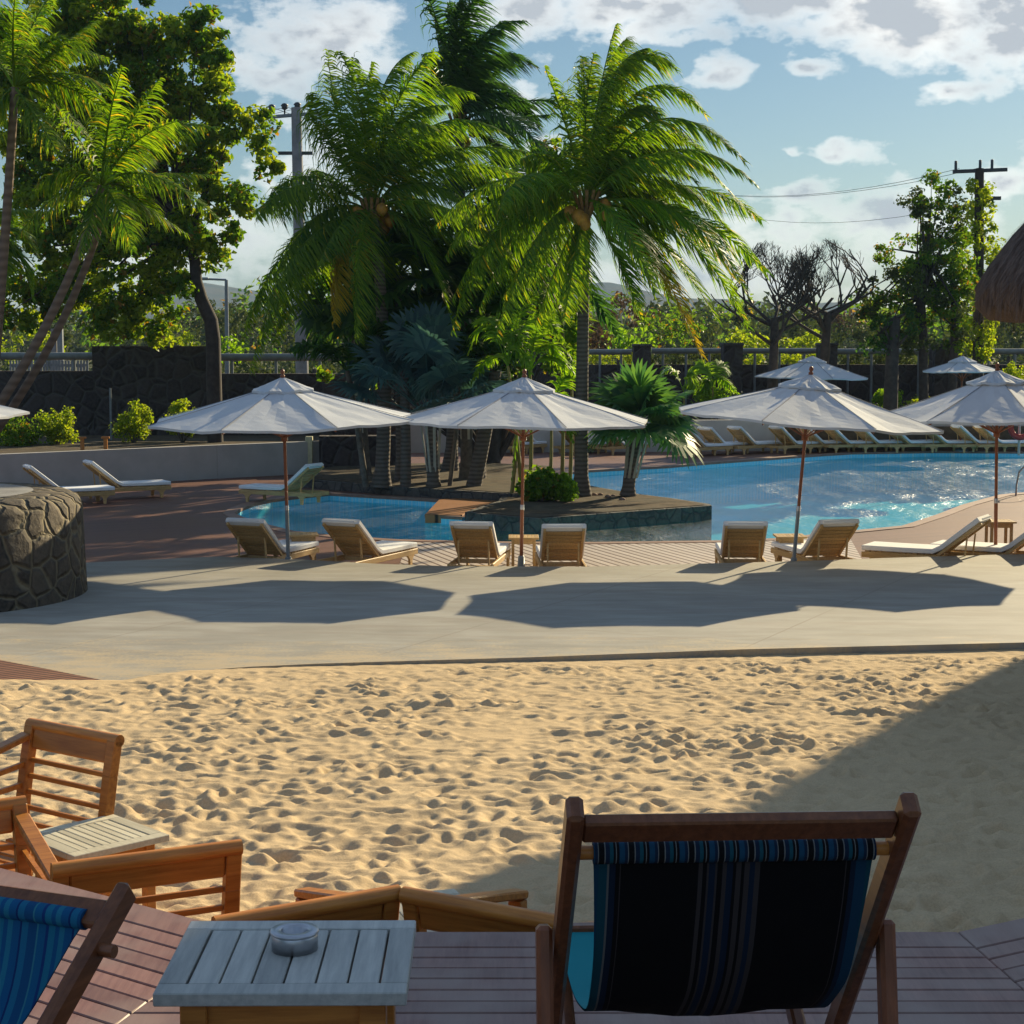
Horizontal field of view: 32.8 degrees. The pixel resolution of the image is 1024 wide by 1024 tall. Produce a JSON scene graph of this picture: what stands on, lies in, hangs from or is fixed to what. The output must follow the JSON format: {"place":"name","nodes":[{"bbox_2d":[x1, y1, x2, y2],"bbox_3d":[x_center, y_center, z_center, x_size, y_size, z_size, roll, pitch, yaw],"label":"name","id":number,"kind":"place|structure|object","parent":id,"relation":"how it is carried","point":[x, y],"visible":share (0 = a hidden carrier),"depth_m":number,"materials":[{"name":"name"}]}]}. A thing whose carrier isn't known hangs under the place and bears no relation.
{"place":"outdoors","nodes":[
{"label":"outdoors","id":0,"kind":"place"},
{"bbox_2d":[10,282,972,320],"bbox_3d":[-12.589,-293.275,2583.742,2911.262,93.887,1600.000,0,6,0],"label":"mountain","id":1,"kind":"structure","parent":0,"point":[216,293],"depth_m":2275.22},
{"bbox_2d":[0,356,1017,372],"bbox_3d":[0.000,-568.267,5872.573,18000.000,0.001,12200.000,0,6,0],"label":"ground","id":2,"kind":"structure","parent":0,"point":[90,366],"depth_m":286.06,"materials":[{"name":"green plant"}]},
{"bbox_2d":[0,482,87,611],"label":"round stone wall","id":3,"kind":"structure","parent":2,"relation":"on","point":[42,551],"depth_m":20.83,"materials":[{"name":"stone"}]},
{"bbox_2d":[0,660,98,679],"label":"boardwalk","id":4,"kind":"structure","parent":2,"relation":"on","point":[12,670],"depth_m":16.43,"materials":[{"name":"brown wood"}]},
{"bbox_2d":[218,298,285,367],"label":"background tree","id":5,"kind":"object","parent":2,"relation":"on","point":[241,316],"visible":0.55,"depth_m":109.11,"materials":[{"name":"green plant"}]},
{"bbox_2d":[0,276,1023,371],"bbox_3d":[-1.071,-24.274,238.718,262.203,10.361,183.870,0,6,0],"label":"distant wood","id":6,"kind":"object","parent":2,"relation":"on","point":[764,329],"visible":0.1,"depth_m":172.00,"materials":[{"name":"green plant"}]},
{"bbox_2d":[0,345,1023,372],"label":"scrub","id":7,"kind":"object","parent":2,"relation":"on","point":[243,367],"visible":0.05,"depth_m":107.53,"materials":[{"name":"green plant"}]},
{"bbox_2d":[589,291,665,363],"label":"background tree","id":8,"kind":"object","parent":2,"relation":"on","point":[622,306],"visible":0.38,"depth_m":104.11,"materials":[{"name":"green plant"}]},
{"bbox_2d":[622,306,707,362],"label":"background tree","id":9,"kind":"object","parent":2,"relation":"on","point":[674,331],"visible":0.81,"depth_m":96.89,"materials":[{"name":"green plant"}]},
{"bbox_2d":[410,364,1023,416],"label":"lava wall","id":10,"kind":"structure","parent":2,"relation":"on","point":[907,380],"depth_m":61.84,"materials":[{"name":"stone"}]},
{"bbox_2d":[651,348,720,404],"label":"pipe railing","id":11,"kind":"object","parent":10,"relation":"attached to","point":[685,351],"visible":0.65,"depth_m":61.66,"materials":[{"name":"metal"}]},
{"bbox_2d":[743,348,815,392],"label":"pipe railing","id":12,"kind":"object","parent":10,"relation":"attached to","point":[803,351],"visible":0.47,"depth_m":61.68,"materials":[{"name":"metal"}]},
{"bbox_2d":[687,313,760,354],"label":"background tree","id":13,"kind":"object","parent":2,"relation":"on","point":[710,329],"visible":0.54,"depth_m":99.52,"materials":[{"name":"green plant"}]},
{"bbox_2d":[830,313,878,348],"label":"background tree","id":14,"kind":"object","parent":2,"relation":"on","point":[858,335],"visible":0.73,"depth_m":114.48,"materials":[{"name":"green plant"}]},
{"bbox_2d":[953,159,1007,379],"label":"utility pole","id":15,"kind":"object","parent":2,"relation":"on","point":[979,173],"visible":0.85,"depth_m":59.23,"materials":[{"name":"brown wood"}]},
{"bbox_2d":[955,177,1005,363],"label":"ivy","id":16,"kind":"object","parent":15,"relation":"attached to","point":[985,353],"visible":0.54,"depth_m":59.12,"materials":[{"name":"green plant"}]},
{"bbox_2d":[959,223,1023,335],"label":"thatched parasol","id":17,"kind":"object","parent":2,"relation":"on","point":[999,292],"visible":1,"depth_m":13.07,"materials":[{"name":"brown plant"}]},
{"bbox_2d":[0,649,1023,932],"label":"sand","id":18,"kind":"structure","parent":0,"point":[464,777],"depth_m":11.86,"materials":[{"name":"sand"}]},
{"bbox_2d":[0,795,57,880],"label":"armchair","id":19,"kind":"object","parent":18,"relation":"on","point":[17,821],"visible":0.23,"depth_m":6.68,"materials":[{"name":"brown wood"}]},
{"bbox_2d":[0,718,124,894],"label":"armchair","id":20,"kind":"object","parent":18,"relation":"on","point":[105,748],"visible":0.56,"depth_m":7.95,"materials":[{"name":"brown wood"}]},
{"bbox_2d":[35,814,169,908],"bbox_3d":[-1.793,1.607,7.492,0.460,0.450,0.460,-5,8,-44],"label":"slatted table","id":21,"kind":"object","parent":18,"relation":"on","point":[112,834],"visible":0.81,"depth_m":7.44,"materials":[{"name":"brown wood"}]},
{"bbox_2d":[50,839,242,915],"bbox_3d":[-1.407,1.539,6.373,0.660,0.803,0.760,-3,6,-25],"label":"armchair","id":22,"kind":"object","parent":18,"relation":"on","point":[157,867],"visible":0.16,"depth_m":6.05,"materials":[{"name":"brown wood"}]},
{"bbox_2d":[211,884,400,920],"bbox_3d":[-0.818,1.592,5.831,0.637,0.803,0.767,-3,6,-30],"label":"armchair","id":23,"kind":"object","parent":18,"relation":"on","point":[319,904],"visible":0.17,"depth_m":5.53,"materials":[{"name":"brown wood"}]},
{"bbox_2d":[399,886,593,931],"bbox_3d":[0.076,1.592,5.828,0.587,0.803,0.767,3,6,29],"label":"armchair","id":24,"kind":"object","parent":18,"relation":"on","point":[425,910],"visible":0.23,"depth_m":5.52,"materials":[{"name":"brown wood"}]},
{"bbox_2d":[0,554,1023,679],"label":"concrete terrace","id":25,"kind":"structure","parent":0,"point":[123,620],"depth_m":20.20,"materials":[{"name":"concrete"}]},
{"bbox_2d":[0,0,1023,314],"label":"sky","id":26,"kind":"structure","parent":0,"point":[817,96],"materials":[{"name":"blue"}]},
{"bbox_2d":[80,450,1023,563],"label":"pool deck","id":27,"kind":"structure","parent":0,"point":[184,519],"depth_m":33.79,"materials":[{"name":"brown tile"}]},
{"bbox_2d":[0,208,40,303],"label":"feather palm","id":28,"kind":"object","parent":27,"relation":"on","point":[14,252],"visible":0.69,"depth_m":32.35,"materials":[{"name":"green plant"}]},
{"bbox_2d":[0,371,93,434],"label":"lava wall","id":29,"kind":"structure","parent":27,"relation":"on","point":[57,391],"depth_m":50.91,"materials":[{"name":"stone"}]},
{"bbox_2d":[0,352,91,370],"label":"pipe railing","id":30,"kind":"object","parent":29,"relation":"on","point":[73,356],"visible":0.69,"depth_m":51.12,"materials":[{"name":"metal"}]},
{"bbox_2d":[0,0,110,355],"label":"feather palm","id":31,"kind":"object","parent":27,"relation":"on","point":[32,61],"visible":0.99,"depth_m":30.51,"materials":[{"name":"green plant"}]},
{"bbox_2d":[22,464,114,503],"bbox_3d":[-9.418,-0.597,36.785,1.900,0.859,0.657,-3,6,-28],"label":"sun lounger","id":32,"kind":"object","parent":27,"relation":"on","point":[104,492],"visible":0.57,"depth_m":36.72,"materials":[{"name":"fabric"}]},
{"bbox_2d":[0,107,165,432],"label":"feather palm","id":33,"kind":"object","parent":27,"relation":"on","point":[19,396],"visible":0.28,"depth_m":31.24,"materials":[{"name":"green plant"}]},
{"bbox_2d":[0,445,216,485],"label":"planter wall","id":34,"kind":"structure","parent":27,"relation":"on","point":[173,463],"depth_m":41.95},
{"bbox_2d":[0,65,226,405],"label":"feather palm","id":35,"kind":"object","parent":27,"relation":"on","point":[120,193],"visible":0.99,"depth_m":30.20,"materials":[{"name":"green plant"}]},
{"bbox_2d":[82,459,170,500],"bbox_3d":[-8.504,-0.735,38.209,1.900,0.859,0.657,-3,6,-30],"label":"sun lounger","id":36,"kind":"object","parent":27,"relation":"on","point":[161,486],"visible":0.83,"depth_m":38.06,"materials":[{"name":"fabric"}]},
{"bbox_2d":[92,346,206,434],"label":"lava wall","id":37,"kind":"structure","parent":27,"relation":"on","point":[160,381],"depth_m":50.77,"materials":[{"name":"stone"}]},
{"bbox_2d":[0,435,318,453],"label":"raised bed soil","id":38,"kind":"structure","parent":27,"relation":"on","point":[93,442],"depth_m":46.89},
{"bbox_2d":[0,416,42,446],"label":"shrub","id":39,"kind":"object","parent":38,"relation":"on","point":[22,435],"visible":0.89,"depth_m":45.32,"materials":[{"name":"green plant"}]},
{"bbox_2d":[34,405,80,443],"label":"shrub","id":40,"kind":"object","parent":38,"relation":"on","point":[59,430],"visible":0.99,"depth_m":45.90,"materials":[{"name":"green plant"}]},
{"bbox_2d":[108,399,153,441],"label":"shrub","id":41,"kind":"object","parent":38,"relation":"on","point":[140,418],"visible":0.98,"depth_m":46.87,"materials":[{"name":"green plant"}]},
{"bbox_2d":[0,0,286,442],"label":"broadleaf tree","id":42,"kind":"object","parent":38,"relation":"on","point":[135,44],"visible":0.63,"depth_m":46.06,"materials":[{"name":"green plant"}]},
{"bbox_2d":[217,441,318,478],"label":"planter wall","id":43,"kind":"structure","parent":27,"relation":"on","point":[249,460],"depth_m":44.40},
{"bbox_2d":[226,517,318,559],"bbox_3d":[-3.603,0.445,26.084,0.657,0.859,1.900,2,6,20],"label":"sun lounger","id":44,"kind":"object","parent":27,"relation":"on","point":[256,538],"visible":0.79,"depth_m":25.66,"materials":[{"name":"brown wood"}]},
{"bbox_2d":[148,369,413,558],"bbox_3d":[-3.267,-0.549,25.125,3.831,3.025,3.831,-1,7,0],"label":"umbrella","id":45,"kind":"object","parent":27,"relation":"on","point":[282,407],"visible":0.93,"depth_m":24.14,"materials":[{"name":"fabric"}]},
{"bbox_2d":[239,463,328,504],"bbox_3d":[-4.878,-0.635,37.183,1.900,0.859,0.657,3,6,28],"label":"sun lounger","id":46,"kind":"object","parent":27,"relation":"on","point":[302,477],"visible":0.97,"depth_m":36.99,"materials":[{"name":"fabric"}]},
{"bbox_2d":[222,373,395,434],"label":"lava wall","id":47,"kind":"structure","parent":27,"relation":"on","point":[236,384],"depth_m":50.88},
{"bbox_2d":[221,354,339,373],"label":"pipe railing","id":48,"kind":"object","parent":47,"relation":"attached to","point":[231,358],"visible":0.43,"depth_m":51.12,"materials":[{"name":"metal"}]},
{"bbox_2d":[319,435,395,466],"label":"stone wall","id":49,"kind":"structure","parent":27,"relation":"on","point":[338,450],"depth_m":45.22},
{"bbox_2d":[319,518,417,564],"bbox_3d":[-2.139,0.456,25.977,0.657,0.859,1.900,3,6,25],"label":"sun lounger","id":50,"kind":"object","parent":27,"relation":"on","point":[353,539],"visible":0.87,"depth_m":25.59,"materials":[{"name":"brown wood"}]},
{"bbox_2d":[303,462,555,500],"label":"planting bed","id":51,"kind":"object","parent":27,"relation":"on","point":[496,484],"visible":0.46,"depth_m":40.01,"materials":[{"name":"soil"}]},
{"bbox_2d":[287,265,391,474],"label":"fan palm","id":52,"kind":"object","parent":51,"relation":"on","point":[320,327],"visible":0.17,"depth_m":41.40,"materials":[{"name":"green plant"}]},
{"bbox_2d":[287,334,397,487],"bbox_3d":[-3.654,-2.267,38.975,2.814,3.420,2.003,0,6,0],"label":"palm tree","id":53,"kind":"object","parent":51,"relation":"on","point":[327,349],"visible":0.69,"depth_m":38.78,"materials":[{"name":"green plant"}]},
{"bbox_2d":[326,200,471,479],"bbox_3d":[-2.463,-3.937,40.273,3.678,6.534,4.167,0,6,0],"label":"fan palm","id":54,"kind":"object","parent":51,"relation":"on","point":[401,289],"visible":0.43,"depth_m":39.50,"materials":[{"name":"green plant"}]},
{"bbox_2d":[239,47,561,487],"bbox_3d":[-2.330,-5.501,38.606,6.623,10.019,6.576,-2,6,-19],"label":"coconut palm","id":55,"kind":"object","parent":51,"relation":"on","point":[325,236],"visible":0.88,"depth_m":38.34,"materials":[{"name":"green plant"}]},
{"bbox_2d":[342,313,466,486],"bbox_3d":[-2.408,-2.503,38.952,2.814,3.890,2.003,0,6,0],"label":"palm tree","id":56,"kind":"object","parent":51,"relation":"on","point":[405,461],"visible":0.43,"depth_m":38.80,"materials":[{"name":"green plant"}]},
{"bbox_2d":[324,300,507,486],"bbox_3d":[-2.102,-2.598,38.578,4.218,4.202,4.601,0,6,0],"label":"fan palm","id":57,"kind":"object","parent":51,"relation":"on","point":[432,362],"visible":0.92,"depth_m":37.94,"materials":[{"name":"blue plant"}]},
{"bbox_2d":[409,228,546,478],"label":"fan palm","id":58,"kind":"object","parent":51,"relation":"on","point":[466,318],"visible":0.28,"depth_m":40.12,"materials":[{"name":"green plant"}]},
{"bbox_2d":[446,330,513,485],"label":"palm tree","id":59,"kind":"object","parent":51,"relation":"on","point":[455,435],"visible":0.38,"depth_m":38.86,"materials":[{"name":"green plant"}]},
{"bbox_2d":[450,334,549,485],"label":"palm tree","id":60,"kind":"object","parent":51,"relation":"on","point":[478,462],"visible":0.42,"depth_m":38.77,"materials":[{"name":"green plant"}]},
{"bbox_2d":[408,0,629,470],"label":"coconut palm","id":61,"kind":"object","parent":51,"relation":"on","point":[468,67],"visible":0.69,"depth_m":42.42,"materials":[{"name":"green plant"}]},
{"bbox_2d":[427,139,660,478],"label":"coconut palm","id":62,"kind":"object","parent":51,"relation":"on","point":[605,315],"visible":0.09,"depth_m":41.04,"materials":[{"name":"green plant"}]},
{"bbox_2d":[308,135,569,462],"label":"leafy tree","id":63,"kind":"object","parent":27,"relation":"on","point":[501,441],"visible":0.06,"depth_m":46.33,"materials":[{"name":"green plant"}]},
{"bbox_2d":[222,451,1023,543],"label":"pool coping","id":64,"kind":"object","parent":27,"relation":"on","point":[234,511],"visible":0.73,"depth_m":37.78,"materials":[{"name":"stone"}]},
{"bbox_2d":[238,453,1023,539],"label":"pool basin","id":65,"kind":"object","parent":27,"relation":"in","point":[869,491],"visible":0.34,"depth_m":49.85,"materials":[{"name":"liquid"}]},
{"bbox_2d":[425,498,495,522],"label":"pool bridge deck","id":66,"kind":"structure","parent":65,"relation":"on","point":[457,506],"depth_m":35.73,"materials":[{"name":"brown wood"}]},
{"bbox_2d":[410,420,1023,452],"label":"wall","id":67,"kind":"structure","parent":27,"relation":"on","point":[755,431],"depth_m":54.50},
{"bbox_2d":[720,343,743,395],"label":"stone pillar","id":68,"kind":"structure","parent":27,"relation":"on","point":[732,354],"depth_m":60.59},
{"bbox_2d":[727,426,781,454],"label":"sun lounger","id":69,"kind":"object","parent":27,"relation":"on","point":[739,433],"visible":0.95,"depth_m":53.39,"materials":[{"name":"fabric"}]},
{"bbox_2d":[766,425,821,453],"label":"sun lounger","id":70,"kind":"object","parent":27,"relation":"on","point":[785,437],"visible":0.87,"depth_m":53.54,"materials":[{"name":"fabric"}]},
{"bbox_2d":[755,355,867,451],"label":"umbrella","id":71,"kind":"object","parent":27,"relation":"on","point":[823,370],"visible":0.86,"depth_m":53.60,"materials":[{"name":"white fabric"}]},
{"bbox_2d":[861,514,997,557],"bbox_3d":[6.264,0.443,26.101,1.900,0.859,0.657,3,6,30],"label":"sun lounger","id":72,"kind":"object","parent":27,"relation":"on","point":[876,549],"visible":0.77,"depth_m":26.00,"materials":[{"name":"fabric"}]},
{"bbox_2d":[928,344,949,398],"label":"stone pillar","id":73,"kind":"structure","parent":27,"relation":"on","point":[938,384],"depth_m":60.66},
{"bbox_2d":[890,362,1023,553],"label":"umbrella","id":74,"kind":"object","parent":27,"relation":"on","point":[996,397],"visible":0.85,"depth_m":25.46,"materials":[{"name":"fabric"}]},
{"bbox_2d":[923,355,1002,451],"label":"umbrella","id":75,"kind":"object","parent":27,"relation":"on","point":[962,364],"visible":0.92,"depth_m":53.93,"materials":[{"name":"fabric"}]},
{"bbox_2d":[930,533,1023,554],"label":"sun lounger","id":76,"kind":"object","parent":27,"relation":"on","point":[1015,546],"visible":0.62,"depth_m":26.16,"materials":[{"name":"white wood"}]},
{"bbox_2d":[465,486,711,541],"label":"island","id":77,"kind":"structure","parent":0,"point":[638,517],"depth_m":34.18,"materials":[{"name":"stone"}]},
{"bbox_2d":[467,293,579,492],"bbox_3d":[0.318,-2.489,37.052,2.594,4.336,1.763,0,6,0],"label":"areca palm","id":78,"kind":"object","parent":77,"relation":"on","point":[510,338],"visible":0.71,"depth_m":36.91,"materials":[{"name":"green plant"}]},
{"bbox_2d":[514,464,564,501],"bbox_3d":[0.626,-0.544,35.951,1.157,0.895,1.029,0,6,0],"label":"shrub","id":79,"kind":"object","parent":77,"relation":"on","point":[541,484],"visible":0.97,"depth_m":35.67,"materials":[{"name":"green plant"}]},
{"bbox_2d":[527,243,599,477],"bbox_3d":[1.244,-3.369,38.787,1.450,5.739,1.847,5,7,40],"label":"areca palm","id":80,"kind":"object","parent":77,"relation":"on","point":[569,334],"visible":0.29,"depth_m":38.94,"materials":[{"name":"green plant"}]},
{"bbox_2d":[434,23,772,496],"bbox_3d":[1.982,-5.101,35.851,7.233,9.737,5.885,0,6,0],"label":"coconut palm","id":81,"kind":"object","parent":77,"relation":"on","point":[617,163],"visible":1,"depth_m":35.92,"materials":[{"name":"green plant"}]},
{"bbox_2d":[583,359,703,496],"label":"fan palm","id":82,"kind":"object","parent":77,"relation":"on","point":[639,391],"visible":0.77,"depth_m":36.45,"materials":[{"name":"green plant"}]},
{"bbox_2d":[400,538,861,566],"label":"bleached deck","id":83,"kind":"structure","parent":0,"point":[436,554],"depth_m":28.00,"materials":[{"name":"brown wood"}]},
{"bbox_2d":[447,521,510,565],"bbox_3d":[-0.469,0.483,25.696,0.657,0.859,1.900,1,6,8],"label":"sun lounger","id":84,"kind":"object","parent":83,"relation":"on","point":[474,539],"visible":0.88,"depth_m":25.16,"materials":[{"name":"brown wood"}]},
{"bbox_2d":[403,369,647,565],"bbox_3d":[0.155,-0.561,25.243,3.678,3.025,3.678,1,6,0],"label":"umbrella","id":85,"kind":"object","parent":83,"relation":"on","point":[523,403],"visible":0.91,"depth_m":24.30,"materials":[{"name":"fabric"}]},
{"bbox_2d":[535,524,586,566],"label":"sun lounger","id":86,"kind":"object","parent":83,"relation":"on","point":[562,542],"visible":0.86,"depth_m":24.79,"materials":[{"name":"brown wood"}]},
{"bbox_2d":[714,521,767,562],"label":"sun lounger","id":87,"kind":"object","parent":83,"relation":"on","point":[743,539],"visible":0.85,"depth_m":25.14,"materials":[{"name":"brown wood"}]},
{"bbox_2d":[679,366,943,560],"bbox_3d":[4.170,-0.563,25.050,3.754,3.075,3.754,4,6,0],"label":"umbrella","id":88,"kind":"object","parent":83,"relation":"on","point":[811,401],"visible":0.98,"depth_m":24.09,"materials":[{"name":"fabric"}]},
{"bbox_2d":[771,519,859,561],"bbox_3d":[4.531,0.457,25.967,0.657,0.859,1.900,-1,6,-14],"label":"sun lounger","id":89,"kind":"object","parent":83,"relation":"on","point":[828,539],"visible":0.83,"depth_m":25.51,"materials":[{"name":"brown wood"}]},
{"bbox_2d":[691,417,1023,450],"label":"bed soil","id":90,"kind":"structure","parent":0,"point":[949,433],"depth_m":55.12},
{"bbox_2d":[660,357,739,419],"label":"areca palm","id":91,"kind":"object","parent":90,"relation":"on","point":[701,367],"visible":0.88,"depth_m":57.86,"materials":[{"name":"green plant"}]},
{"bbox_2d":[711,241,847,389],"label":"bare tree","id":92,"kind":"object","parent":90,"relation":"on","point":[808,297],"visible":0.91,"depth_m":55.27,"materials":[{"name":"brown plant"}]},
{"bbox_2d":[766,238,875,381],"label":"bare tree","id":93,"kind":"object","parent":90,"relation":"on","point":[826,321],"visible":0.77,"depth_m":56.57,"materials":[{"name":"brown plant"}]},
{"bbox_2d":[855,304,918,410],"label":"leafy tree","id":94,"kind":"object","parent":90,"relation":"on","point":[890,343],"visible":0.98,"depth_m":55.65,"materials":[{"name":"green plant"}]},
{"bbox_2d":[852,168,975,401],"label":"leafy tree","id":95,"kind":"object","parent":90,"relation":"on","point":[920,270],"visible":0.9,"depth_m":56.24,"materials":[{"name":"green plant"}]},
{"bbox_2d":[928,233,980,391],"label":"tree","id":96,"kind":"object","parent":90,"relation":"on","point":[952,378],"visible":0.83,"depth_m":56.31,"materials":[{"name":"green plant"}]},
{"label":"road","id":97,"kind":"structure","parent":0,"visible":0},
{"bbox_2d":[268,101,314,372],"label":"utility pole","id":98,"kind":"object","parent":97,"relation":"on","point":[297,152],"visible":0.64,"depth_m":64.88,"materials":[{"name":"wood"}]},
{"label":"deck base","id":99,"kind":"structure","parent":0,"visible":0},
{"bbox_2d":[0,868,199,1023],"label":"timber deck","id":100,"kind":"structure","parent":99,"relation":"on","point":[122,985],"depth_m":4.95,"materials":[{"name":"wood"}]},
{"bbox_2d":[0,882,135,1023],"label":"deck chair","id":101,"kind":"object","parent":100,"relation":"on","point":[39,930],"visible":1,"depth_m":3.29,"materials":[{"name":"brown wood"}]},
{"bbox_2d":[118,932,1023,1023],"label":"timber deck","id":102,"kind":"structure","parent":99,"relation":"on","point":[490,978],"depth_m":4.74,"materials":[{"name":"wood"}]},
{"bbox_2d":[153,920,415,1023],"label":"side table","id":103,"kind":"object","parent":102,"relation":"on","point":[241,972],"visible":0.94,"depth_m":3.60,"materials":[{"name":"grey wood"}]},
{"bbox_2d":[270,921,318,955],"bbox_3d":[-0.469,0.920,3.752,0.106,0.042,0.106,0,6,0],"label":"ashtray","id":104,"kind":"object","parent":103,"relation":"on","point":[297,938],"visible":1,"depth_m":3.72,"materials":[{"name":"silver metal"}]},
{"bbox_2d":[535,792,921,1023],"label":"deck chair","id":105,"kind":"object","parent":102,"relation":"on","point":[705,914],"visible":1,"depth_m":3.08,"materials":[{"name":"fabric"}]},
{"bbox_2d":[958,918,1023,990],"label":"timber deck","id":106,"kind":"structure","parent":99,"relation":"on","point":[1000,946],"depth_m":5.09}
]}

